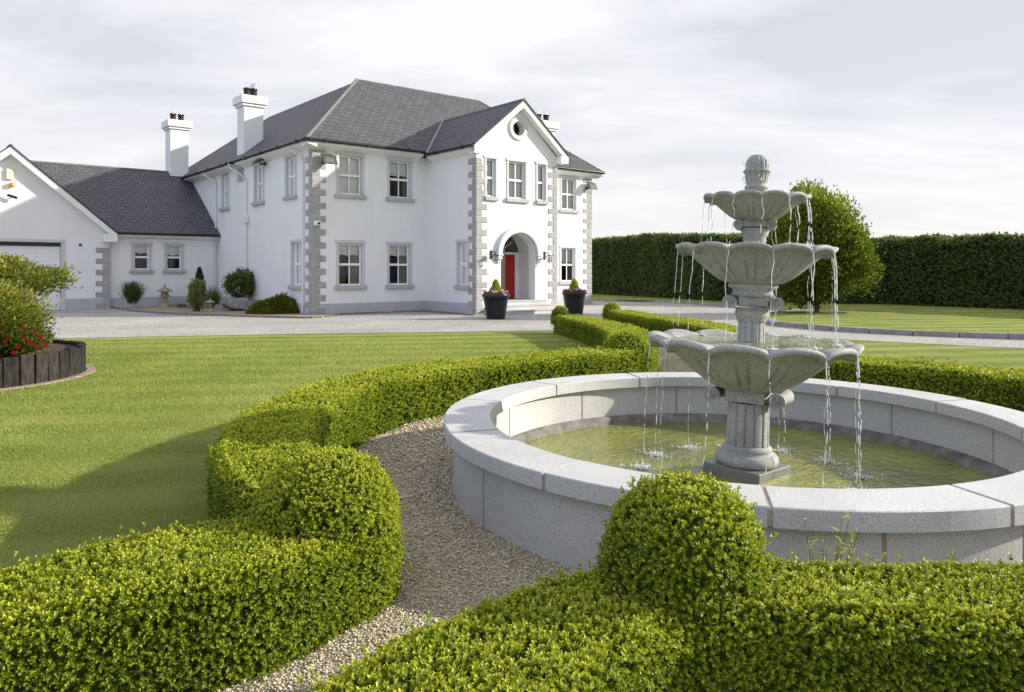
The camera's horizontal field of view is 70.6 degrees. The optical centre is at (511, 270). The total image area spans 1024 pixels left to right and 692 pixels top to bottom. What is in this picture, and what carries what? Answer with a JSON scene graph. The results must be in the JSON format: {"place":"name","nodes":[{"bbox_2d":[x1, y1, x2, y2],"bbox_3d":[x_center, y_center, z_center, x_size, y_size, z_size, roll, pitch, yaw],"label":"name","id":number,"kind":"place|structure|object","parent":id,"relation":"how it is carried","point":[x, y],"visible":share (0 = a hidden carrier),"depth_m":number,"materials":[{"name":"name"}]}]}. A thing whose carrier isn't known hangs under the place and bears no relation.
{"place":"outdoors","nodes":[
{"label":"outdoors","id":0,"kind":"place"},
{"bbox_2d":[24,343,75,353],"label":"soil","id":1,"kind":"structure","parent":0,"point":[55,346],"depth_m":10.90,"materials":[{"name":"brown soil"}]},
{"bbox_2d":[0,324,59,357],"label":"rose bush","id":2,"kind":"object","parent":1,"relation":"on","point":[31,342],"visible":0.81,"depth_m":9.52,"materials":[{"name":"green plant"}]},
{"bbox_2d":[0,274,63,350],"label":"shrub","id":3,"kind":"object","parent":1,"relation":"on","point":[18,309],"visible":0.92,"depth_m":9.52,"materials":[{"name":"green plant"}]},
{"bbox_2d":[0,252,82,301],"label":"shrub","id":4,"kind":"object","parent":1,"relation":"on","point":[40,277],"visible":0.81,"depth_m":10.69,"materials":[{"name":"green plant"}]},
{"bbox_2d":[121,305,338,316],"bbox_3d":[-8.377,1.470,25.997,15.326,0.001,5.409,0,0,25],"label":"gravel bed","id":5,"kind":"object","parent":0,"point":[174,309],"visible":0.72,"depth_m":25.76,"materials":[{"name":"gravel"}]},
{"bbox_2d":[115,280,147,304],"bbox_3d":[-15.332,0.925,28.994,1.661,1.149,1.607,0,0,0],"label":"shrub","id":6,"kind":"object","parent":5,"relation":"on","point":[132,293],"visible":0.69,"depth_m":28.73,"materials":[{"name":"green plant"}]},
{"bbox_2d":[156,284,172,306],"bbox_3d":[-13.950,1.005,29.036,0.580,0.930,0.592,0,0,0],"label":"stone lantern","id":7,"kind":"object","parent":5,"relation":"on","point":[163,291],"visible":1,"depth_m":28.94,"materials":[{"name":"beige stone"}]},
{"bbox_2d":[172,301,190,306],"bbox_3d":[-13.068,1.365,28.802,0.770,0.280,0.556,0,0,29],"label":"rock","id":8,"kind":"object","parent":5,"relation":"on","point":[181,304],"visible":0.66,"depth_m":28.62,"materials":[{"name":"grey stone"}]},
{"bbox_2d":[186,276,207,310],"bbox_3d":[-11.300,0.856,25.875,0.718,1.290,0.692,0,0,0],"label":"shrub","id":9,"kind":"object","parent":5,"relation":"on","point":[197,291],"visible":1,"depth_m":25.76,"materials":[{"name":"green plant"}]},
{"bbox_2d":[195,267,206,300],"bbox_3d":[-12.373,0.670,28.624,0.566,1.659,0.546,0,0,0],"label":"cypress","id":10,"kind":"object","parent":5,"relation":"on","point":[199,274],"visible":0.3,"depth_m":28.57,"materials":[{"name":"green plant"}]},
{"bbox_2d":[205,298,213,311],"bbox_3d":[-10.679,1.220,25.566,0.312,0.500,0.318,0,0,0],"label":"stone lantern","id":11,"kind":"object","parent":5,"relation":"on","point":[210,302],"visible":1,"depth_m":25.52,"materials":[{"name":"beige stone"}]},
{"bbox_2d":[203,284,227,307],"bbox_3d":[-11.649,1.002,28.244,1.841,0.996,1.586,0,0,0],"label":"grass plant","id":12,"kind":"object","parent":5,"relation":"on","point":[214,296],"depth_m":28.09,"materials":[{"name":"green plant"}]},
{"bbox_2d":[213,304,226,308],"bbox_3d":[-11.099,1.410,27.478,0.559,0.252,0.433,0,0,0],"label":"rock","id":13,"kind":"object","parent":5,"relation":"on","point":[218,306],"visible":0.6,"depth_m":27.34,"materials":[{"name":"grey stone"}]},
{"bbox_2d":[222,298,252,310],"bbox_3d":[-9.982,1.284,26.329,1.149,0.566,0.637,0,0,-16],"label":"rock","id":14,"kind":"object","parent":5,"relation":"on","point":[238,304],"visible":0.7,"depth_m":26.20,"materials":[{"name":"grey stone"}]},
{"bbox_2d":[221,267,255,298],"bbox_3d":[-10.382,0.515,27.623,1.388,1.339,1.366,0,0,0],"label":"shrub","id":15,"kind":"object","parent":5,"relation":"on","point":[240,277],"visible":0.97,"depth_m":27.38,"materials":[{"name":"green plant"}]},
{"bbox_2d":[245,292,299,313],"bbox_3d":[-7.990,1.121,24.753,2.432,0.809,1.456,0,0,0],"label":"juniper","id":16,"kind":"object","parent":5,"relation":"on","point":[281,304],"visible":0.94,"depth_m":24.46,"materials":[{"name":"green plant"}]},
{"bbox_2d":[0,78,604,314],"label":"house","id":17,"kind":"structure","parent":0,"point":[415,199],"depth_m":26.41,"materials":[{"name":"paint"}]},
{"bbox_2d":[6,168,13,179],"bbox_3d":[-18.207,-3.480,26.191,0.233,0.400,0.098,0,0,-38],"label":"alarm box","id":18,"kind":"object","parent":17,"relation":"attached to","point":[9,174],"visible":1,"depth_m":26.15,"materials":[{"name":"beige plastic"}]},
{"bbox_2d":[7,194,17,198],"bbox_3d":[-18.103,-2.670,26.186,0.336,0.190,0.221,0,0,-30],"label":"security camera","id":19,"kind":"object","parent":17,"relation":"attached to","point":[12,196],"visible":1,"depth_m":26.11,"materials":[{"name":"black metal"}]},
{"bbox_2d":[0,245,59,309],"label":"garage door","id":20,"kind":"structure","parent":17,"relation":"in","point":[46,255],"depth_m":27.01,"materials":[{"name":"white"}]},
{"bbox_2d":[130,241,153,272],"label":"window","id":21,"kind":"structure","parent":17,"relation":"in","point":[141,255],"depth_m":29.24,"materials":[{"name":"paint"}]},
{"bbox_2d":[162,242,185,272],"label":"window","id":22,"kind":"structure","parent":17,"relation":"in","point":[172,250],"depth_m":29.97,"materials":[{"name":"paint"}]},
{"bbox_2d":[219,172,229,210],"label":"window","id":23,"kind":"structure","parent":17,"relation":"in","point":[226,207],"depth_m":30.23,"materials":[{"name":"paint"}]},
{"bbox_2d":[251,162,264,205],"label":"window","id":24,"kind":"structure","parent":17,"relation":"in","point":[260,169],"depth_m":27.57,"materials":[{"name":"paint"}]},
{"bbox_2d":[251,158,265,165],"bbox_3d":[-9.335,-4.040,26.771,0.547,0.300,0.500,0,0,-38],"label":"floodlight","id":25,"kind":"object","parent":17,"relation":"attached to","point":[258,161],"visible":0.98,"depth_m":26.63,"materials":[{"name":"grey metal"}]},
{"bbox_2d":[282,153,296,200],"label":"window","id":26,"kind":"structure","parent":17,"relation":"in","point":[293,160],"depth_m":25.25,"materials":[{"name":"paint"}]},
{"bbox_2d":[288,239,343,289],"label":"window","id":27,"kind":"structure","parent":17,"relation":"in","point":[297,246],"depth_m":25.11,"materials":[{"name":"paint"}]},
{"bbox_2d":[314,221,320,225],"bbox_3d":[-6.437,-1.560,23.908,0.223,0.160,0.142,0,0,-38],"label":"security camera","id":28,"kind":"object","parent":17,"relation":"attached to","point":[317,223],"visible":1,"depth_m":23.88,"materials":[{"name":"white plastic"}]},
{"bbox_2d":[321,153,337,164],"bbox_3d":[-6.110,-3.693,24.026,0.508,0.374,0.414,0,0,-38],"label":"floodlight","id":29,"kind":"object","parent":17,"relation":"attached to","point":[329,159],"visible":1,"depth_m":23.94,"materials":[{"name":"grey metal"}]},
{"bbox_2d":[334,151,366,199],"bbox_3d":[-5.563,-3.237,24.765,1.169,1.565,0.290,0,0,-38],"label":"window","id":30,"kind":"structure","parent":17,"relation":"in","point":[348,167],"depth_m":24.83,"materials":[{"name":"paint"}]},
{"bbox_2d":[334,240,367,289],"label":"window","id":31,"kind":"structure","parent":17,"relation":"in","point":[351,252],"depth_m":24.96,"materials":[{"name":"paint"}]},
{"bbox_2d":[385,241,414,288],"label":"window","id":32,"kind":"structure","parent":17,"relation":"in","point":[397,255],"depth_m":26.15,"materials":[{"name":"paint"}]},
{"bbox_2d":[386,157,414,202],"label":"window","id":33,"kind":"structure","parent":17,"relation":"in","point":[397,172],"depth_m":26.15,"materials":[{"name":"paint"}]},
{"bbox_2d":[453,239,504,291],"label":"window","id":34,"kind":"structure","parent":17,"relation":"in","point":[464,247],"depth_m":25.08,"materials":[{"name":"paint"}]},
{"bbox_2d":[483,155,498,200],"bbox_3d":[-0.747,-3.143,24.716,0.632,1.535,0.290,0,0,-38],"label":"window","id":35,"kind":"structure","parent":17,"relation":"in","point":[489,174],"depth_m":24.80,"materials":[{"name":"paint"}]},
{"bbox_2d":[490,250,498,260],"bbox_3d":[-0.611,-0.500,24.553,0.150,0.360,0.340,0,0,-41],"label":"wall light","id":36,"kind":"object","parent":17,"relation":"attached to","point":[494,254],"visible":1,"depth_m":24.50,"materials":[{"name":"black metal"}]},
{"bbox_2d":[505,239,518,298],"bbox_3d":[-0.556,-0.185,26.320,1.883,2.470,0.412,0,0,-38],"label":"door","id":37,"kind":"structure","parent":17,"relation":"in","point":[511,261],"depth_m":26.58,"materials":[{"name":"red paint"}]},
{"bbox_2d":[505,157,529,202],"bbox_3d":[0.144,-3.143,25.410,1.049,1.535,0.290,0,0,-38],"label":"window","id":38,"kind":"structure","parent":17,"relation":"in","point":[514,170],"depth_m":25.48,"materials":[{"name":"paint"}]},
{"bbox_2d":[509,117,527,140],"bbox_3d":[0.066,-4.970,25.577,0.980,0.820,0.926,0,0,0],"label":"round window","id":39,"kind":"structure","parent":17,"relation":"in","point":[516,119],"depth_m":25.34,"materials":[{"name":"paint"}]},
{"bbox_2d":[535,161,548,204],"bbox_3d":[1.040,-3.143,26.108,0.622,1.535,0.290,0,0,-38],"label":"window","id":40,"kind":"structure","parent":17,"relation":"in","point":[539,168],"depth_m":26.21,"materials":[{"name":"paint"}]},
{"bbox_2d":[544,251,551,260],"bbox_3d":[1.283,-0.500,26.028,0.150,0.360,0.340,0,0,-41],"label":"wall light","id":41,"kind":"object","parent":17,"relation":"attached to","point":[545,256],"visible":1,"depth_m":26.06,"materials":[{"name":"black metal"}]},
{"bbox_2d":[559,245,578,284],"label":"window","id":42,"kind":"structure","parent":17,"relation":"in","point":[566,251],"depth_m":31.14,"materials":[{"name":"paint"}]},
{"bbox_2d":[559,175,579,213],"bbox_3d":[2.385,-3.205,30.989,1.139,1.630,0.345,0,0,-38],"label":"window","id":43,"kind":"structure","parent":17,"relation":"in","point":[566,185],"depth_m":31.04,"materials":[{"name":"paint"}]},
{"bbox_2d":[585,182,597,189],"bbox_3d":[3.435,-3.674,31.463,0.467,0.348,0.407,0,0,-38],"label":"floodlight","id":44,"kind":"object","parent":17,"relation":"attached to","point":[591,185],"visible":1,"depth_m":31.38,"materials":[{"name":"grey metal"}]},
{"bbox_2d":[212,414,588,691],"bbox_3d":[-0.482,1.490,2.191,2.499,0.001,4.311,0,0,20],"label":"gravel path","id":45,"kind":"structure","parent":0,"point":[447,588],"depth_m":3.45,"materials":[{"name":"beige gravel"}]},
{"bbox_2d":[245,442,409,630],"bbox_3d":[-0.841,1.156,3.276,0.730,0.728,0.766,0,0,0],"label":"topiary ball","id":46,"kind":"object","parent":45,"relation":"on","point":[340,493],"visible":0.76,"depth_m":3.09,"materials":[{"name":"green plant"}]},
{"bbox_2d":[258,559,720,691],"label":"box hedge","id":47,"kind":"object","parent":45,"relation":"on","point":[574,632],"visible":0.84,"depth_m":2.01,"materials":[{"name":"green plant"}]},
{"bbox_2d":[357,416,475,521],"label":"gravel path","id":48,"kind":"structure","parent":0,"point":[447,512],"depth_m":5.39,"materials":[{"name":"beige gravel"}]},
{"bbox_2d":[592,459,779,691],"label":"topiary ball","id":49,"kind":"object","parent":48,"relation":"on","point":[693,548],"visible":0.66,"depth_m":2.24,"materials":[{"name":"green plant"}]},
{"bbox_2d":[444,372,1023,571],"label":"pool surround","id":50,"kind":"object","parent":48,"relation":"on","point":[510,485],"visible":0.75,"depth_m":4.06,"materials":[{"name":"stone"}]},
{"bbox_2d":[525,422,991,488],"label":"pool water","id":51,"kind":"structure","parent":50,"relation":"in","point":[615,445],"depth_m":5.71,"materials":[{"name":"green liquid"}]},
{"bbox_2d":[620,155,882,488],"bbox_3d":[1.699,0.367,5.199,1.737,2.387,1.654,0,0,-17],"label":"fountain","id":52,"kind":"object","parent":51,"relation":"in","point":[750,367],"visible":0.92,"depth_m":5.01,"materials":[{"name":"stone"}]},
{"bbox_2d":[798,510,861,564],"bbox_3d":[1.209,1.206,2.743,0.228,0.589,0.152,0,0,0],"label":"weed","id":53,"kind":"object","parent":48,"relation":"on","point":[851,551],"visible":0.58,"depth_m":2.75,"materials":[{"name":"green plant"}]},
{"bbox_2d":[707,549,1023,691],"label":"box hedge","id":54,"kind":"object","parent":48,"relation":"on","point":[914,626],"visible":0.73,"depth_m":2.13,"materials":[{"name":"green plant"}]},
{"bbox_2d":[0,304,1023,569],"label":"lawn","id":55,"kind":"structure","parent":0,"point":[1008,358],"depth_m":7.96,"materials":[{"name":"green plant"}]},
{"bbox_2d":[0,359,1,387],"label":"timber sleeper","id":56,"kind":"object","parent":55,"relation":"on","point":[0,373],"visible":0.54,"depth_m":9.10,"materials":[{"name":"grey wood"}]},
{"bbox_2d":[0,356,18,387],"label":"timber sleeper","id":57,"kind":"object","parent":55,"relation":"on","point":[10,371],"visible":0.57,"depth_m":9.20,"materials":[{"name":"grey wood"}]},
{"bbox_2d":[17,354,33,385],"bbox_3d":[-6.337,1.336,9.413,0.090,0.480,0.181,-1,0,19],"label":"timber sleeper","id":58,"kind":"object","parent":55,"relation":"on","point":[26,369],"visible":0.58,"depth_m":9.38,"materials":[{"name":"grey wood"}]},
{"bbox_2d":[34,353,47,383],"bbox_3d":[-6.276,1.352,9.606,0.090,0.480,0.186,0,-1,12],"label":"timber sleeper","id":59,"kind":"object","parent":55,"relation":"on","point":[40,367],"visible":0.58,"depth_m":9.57,"materials":[{"name":"grey wood"}]},
{"bbox_2d":[0,364,95,389],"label":"mowing strip","id":60,"kind":"object","parent":55,"relation":"on","point":[90,369],"visible":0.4,"depth_m":9.83,"materials":[{"name":"beige brick"}]},
{"bbox_2d":[44,351,58,380],"bbox_3d":[-6.245,1.344,9.796,0.090,0.480,0.192,-1,1,5],"label":"timber sleeper","id":61,"kind":"object","parent":55,"relation":"on","point":[53,365],"visible":0.56,"depth_m":9.78,"materials":[{"name":"grey wood"}]},
{"bbox_2d":[52,339,62,342],"bbox_3d":[-7.266,1.351,11.581,0.196,0.480,0.090,1,-1,22],"label":"timber sleeper","id":62,"kind":"object","parent":55,"relation":"on","point":[55,340],"visible":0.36,"depth_m":11.56,"materials":[{"name":"black wood"}]},
{"bbox_2d":[58,350,68,378],"bbox_3d":[-6.233,1.350,10.000,0.090,0.480,0.197,-1,0,-1],"label":"timber sleeper","id":63,"kind":"object","parent":55,"relation":"on","point":[63,363],"visible":0.5,"depth_m":9.98,"materials":[{"name":"grey wood"}]},
{"bbox_2d":[64,347,76,376],"bbox_3d":[-6.237,1.334,10.201,0.090,0.480,0.191,2,-1,-4],"label":"timber sleeper","id":64,"kind":"object","parent":55,"relation":"on","point":[72,351],"visible":0.54,"depth_m":10.18,"materials":[{"name":"grey wood"}]},
{"bbox_2d":[67,340,74,344],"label":"timber sleeper","id":65,"kind":"object","parent":55,"relation":"on","point":[69,342],"visible":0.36,"depth_m":11.34,"materials":[{"name":"black wood"}]},
{"bbox_2d":[76,348,81,374],"bbox_3d":[-6.275,1.361,10.400,0.090,0.480,0.195,1,-1,-15],"label":"timber sleeper","id":66,"kind":"object","parent":55,"relation":"on","point":[79,355],"visible":0.32,"depth_m":10.41,"materials":[{"name":"grey wood"}]},
{"bbox_2d":[76,344,84,372],"bbox_3d":[-6.330,1.330,10.591,0.090,0.480,0.182,2,-1,-20],"label":"timber sleeper","id":67,"kind":"object","parent":55,"relation":"on","point":[82,346],"visible":0.5,"depth_m":10.56,"materials":[{"name":"grey wood"}]},
{"bbox_2d":[0,512,361,691],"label":"box hedge","id":68,"kind":"object","parent":55,"relation":"on","point":[204,606],"visible":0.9,"depth_m":2.55,"materials":[{"name":"green plant"}]},
{"bbox_2d":[201,345,641,522],"bbox_3d":[-0.589,1.247,6.849,2.297,0.600,6.949,0,0,23],"label":"box hedge","id":69,"kind":"object","parent":55,"relation":"on","point":[251,448],"visible":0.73,"depth_m":6.29,"materials":[{"name":"green plant"}]},
{"bbox_2d":[552,313,660,371],"bbox_3d":[1.770,1.256,13.723,1.340,0.584,7.587,0,0,-2],"label":"box hedge","id":70,"kind":"object","parent":55,"relation":"on","point":[591,331],"visible":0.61,"depth_m":14.48,"materials":[{"name":"green plant"}]},
{"bbox_2d":[550,306,570,324],"bbox_3d":[1.172,1.081,17.444,0.533,0.497,0.506,0,0,0],"label":"topiary ball","id":71,"kind":"object","parent":70,"relation":"on","point":[559,310],"visible":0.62,"depth_m":17.34,"materials":[{"name":"green plant"}]},
{"bbox_2d":[602,329,652,371],"bbox_3d":[1.515,1.156,9.655,0.761,0.738,0.733,0,0,27],"label":"topiary ball","id":72,"kind":"object","parent":55,"relation":"on","point":[629,340],"visible":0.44,"depth_m":9.49,"materials":[{"name":"green plant"}]},
{"bbox_2d":[606,308,737,332],"bbox_3d":[3.537,1.260,14.601,1.634,0.577,9.640,0,0,-3],"label":"box hedge","id":73,"kind":"object","parent":55,"relation":"on","point":[651,322],"visible":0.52,"depth_m":15.86,"materials":[{"name":"green plant"}]},
{"bbox_2d":[602,302,620,319],"bbox_3d":[2.679,1.137,19.391,0.552,0.601,0.565,0,0,30],"label":"topiary ball","id":74,"kind":"object","parent":73,"relation":"on","point":[608,306],"visible":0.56,"depth_m":19.30,"materials":[{"name":"green plant"}]},
{"bbox_2d":[592,299,793,310],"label":"kerb","id":75,"kind":"structure","parent":55,"relation":"on","point":[666,301],"depth_m":33.18,"materials":[{"name":"concrete"}]},
{"bbox_2d":[592,231,1023,309],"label":"tall hedge","id":76,"kind":"object","parent":55,"relation":"on","point":[981,270],"visible":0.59,"depth_m":29.41,"materials":[{"name":"green plant"}]},
{"bbox_2d":[765,309,1023,339],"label":"kerb","id":77,"kind":"structure","parent":55,"relation":"on","point":[1018,336],"depth_m":16.70,"materials":[{"name":"concrete"}]},
{"bbox_2d":[811,353,1023,411],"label":"box hedge","id":78,"kind":"object","parent":55,"relation":"on","point":[1002,386],"visible":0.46,"depth_m":7.56,"materials":[{"name":"green plant"}]},
{"bbox_2d":[0,0,1023,239],"label":"sky","id":79,"kind":"structure","parent":0,"point":[914,109],"materials":[{"name":"white"}]},
{"bbox_2d":[37,301,1023,347],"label":"driveway","id":80,"kind":"structure","parent":0,"point":[91,323],"depth_m":19.91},
{"bbox_2d":[111,307,323,317],"bbox_3d":[-11.172,1.478,25.079,11.526,0.104,1.396,0,0,30],"label":"bed edging","id":81,"kind":"object","parent":80,"relation":"on","point":[200,314],"visible":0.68,"depth_m":23.64,"materials":[{"name":"stone"}]},
{"bbox_2d":[341,310,485,315],"bbox_3d":[-3.159,1.478,25.055,4.964,0.105,2.196,0,0,5],"label":"bed edging","id":82,"kind":"object","parent":80,"relation":"on","point":[445,312],"visible":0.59,"depth_m":24.89,"materials":[{"name":"stone"}]},
{"bbox_2d":[482,294,509,319],"bbox_3d":[-0.500,1.113,22.200,0.857,0.765,0.857,0,0,0],"label":"planter","id":83,"kind":"object","parent":80,"relation":"on","point":[495,305],"visible":0.9,"depth_m":21.91,"materials":[{"name":"black plastic"}]},
{"bbox_2d":[489,279,501,291],"bbox_3d":[-0.495,0.529,22.202,0.467,0.556,0.475,0,0,0],"label":"conifer","id":84,"kind":"object","parent":83,"relation":"on","point":[495,285],"visible":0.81,"depth_m":22.13,"materials":[{"name":"green plant"}]},
{"bbox_2d":[482,289,508,293],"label":"bedding flowers","id":85,"kind":"object","parent":83,"relation":"on","point":[495,292],"visible":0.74,"depth_m":21.97,"materials":[{"name":"pink plant"}]},
{"bbox_2d":[562,292,586,314],"bbox_3d":[2.100,1.113,24.400,0.857,0.765,0.857,0,0,0],"label":"planter","id":86,"kind":"object","parent":80,"relation":"on","point":[574,302],"visible":0.79,"depth_m":24.10,"materials":[{"name":"black plastic"}]},
{"bbox_2d":[568,278,579,289],"bbox_3d":[2.096,0.530,24.405,0.481,0.561,0.460,0,0,12],"label":"conifer","id":87,"kind":"object","parent":86,"relation":"in","point":[574,285],"visible":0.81,"depth_m":24.32,"materials":[{"name":"green plant"}]},
{"bbox_2d":[562,288,586,291],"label":"bedding flowers","id":88,"kind":"object","parent":86,"relation":"in","point":[573,290],"visible":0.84,"depth_m":24.15,"materials":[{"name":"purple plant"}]},
{"bbox_2d":[657,347,694,371],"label":"gravel path","id":89,"kind":"structure","parent":0,"point":[678,366],"depth_m":11.55,"materials":[{"name":"beige gravel"}]},
{"bbox_2d":[592,294,1023,332],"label":"lawn","id":90,"kind":"structure","parent":0,"point":[934,318],"depth_m":21.42,"materials":[{"name":"green plant"}]},
{"bbox_2d":[785,311,846,313],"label":"soil","id":91,"kind":"structure","parent":90,"relation":"on","point":[824,312],"depth_m":23.82,"materials":[{"name":"brown soil"}]},
{"bbox_2d":[766,177,885,312],"bbox_3d":[10.044,-0.827,23.934,3.907,4.635,4.058,0,0,0],"label":"tree","id":92,"kind":"object","parent":90,"relation":"on","point":[832,224],"visible":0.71,"depth_m":22.82,"materials":[{"name":"green plant"}]}
]}

